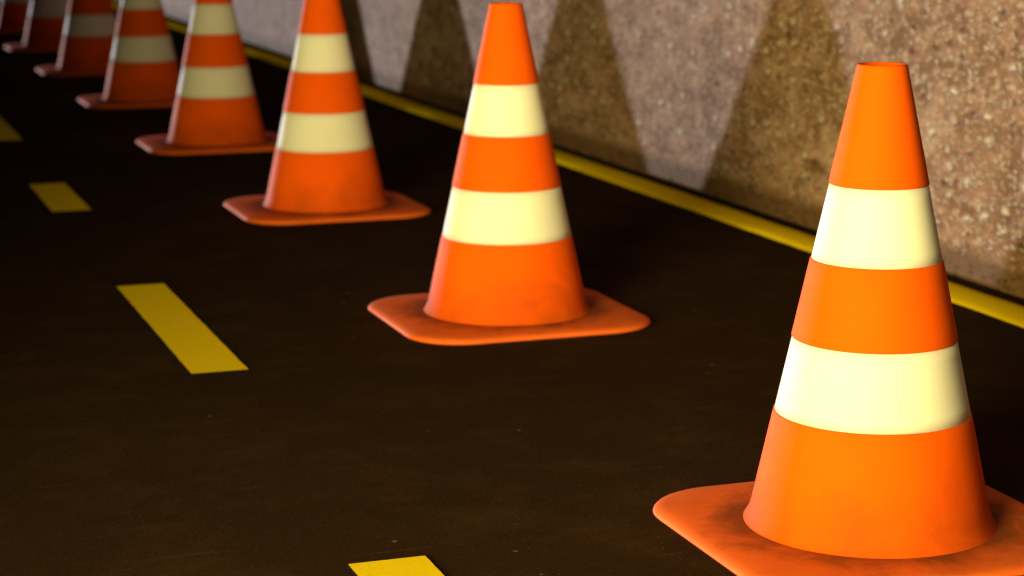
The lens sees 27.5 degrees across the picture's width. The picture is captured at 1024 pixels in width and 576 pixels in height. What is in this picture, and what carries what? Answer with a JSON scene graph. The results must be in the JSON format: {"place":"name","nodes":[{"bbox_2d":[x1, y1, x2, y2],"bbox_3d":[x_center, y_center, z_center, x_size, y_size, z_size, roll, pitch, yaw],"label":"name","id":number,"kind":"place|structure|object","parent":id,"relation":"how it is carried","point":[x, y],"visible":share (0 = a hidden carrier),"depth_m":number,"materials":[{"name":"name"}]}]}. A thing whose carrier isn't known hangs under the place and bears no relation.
{"place":"outdoors","nodes":[
{"label":"outdoors","id":0,"kind":"place"},
{"bbox_2d":[0,0,1023,575],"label":"road","id":1,"kind":"structure","parent":0,"point":[198,376],"depth_m":4.17,"materials":[{"name":"black asphalt"}]},
{"bbox_2d":[0,0,30,32],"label":"traffic cone","id":2,"kind":"object","parent":1,"relation":"on","point":[14,15],"visible":0.45,"depth_m":13.94,"materials":[{"name":"orange plastic"}]},
{"bbox_2d":[4,0,69,51],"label":"traffic cone","id":3,"kind":"object","parent":1,"relation":"on","point":[46,25],"visible":0.61,"depth_m":12.37,"materials":[{"name":"orange plastic"}]},
{"bbox_2d":[36,0,116,75],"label":"traffic cone","id":4,"kind":"object","parent":1,"relation":"on","point":[88,39],"visible":0.77,"depth_m":10.81,"materials":[{"name":"orange plastic"}]},
{"bbox_2d":[78,0,180,108],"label":"traffic cone","id":5,"kind":"object","parent":1,"relation":"on","point":[143,72],"visible":0.91,"depth_m":9.25,"materials":[{"name":"orange plastic"}]},
{"bbox_2d":[136,0,278,154],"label":"traffic cone","id":6,"kind":"object","parent":1,"relation":"on","point":[216,109],"visible":0.98,"depth_m":7.68,"materials":[{"name":"orange plastic"}]},
{"bbox_2d":[223,0,430,224],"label":"traffic cone","id":7,"kind":"object","parent":1,"relation":"on","point":[325,168],"visible":1,"depth_m":6.12,"materials":[{"name":"orange plastic"}]},
{"bbox_2d":[368,2,650,344],"bbox_3d":[-0.012,-0.280,4.643,0.560,0.700,0.532,-4,12,-19],"label":"traffic cone","id":8,"kind":"object","parent":1,"relation":"on","point":[506,270],"visible":1,"depth_m":4.55,"materials":[{"name":"orange plastic"}]},
{"bbox_2d":[653,62,1023,575],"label":"traffic cone","id":9,"kind":"object","parent":1,"relation":"on","point":[870,463],"visible":1,"depth_m":2.98,"materials":[{"name":"orange plastic"}]},
{"bbox_2d":[119,0,1023,297],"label":"concrete wall","id":10,"kind":"structure","parent":0,"point":[741,102],"depth_m":6.23,"materials":[{"name":"concrete"}]}
]}

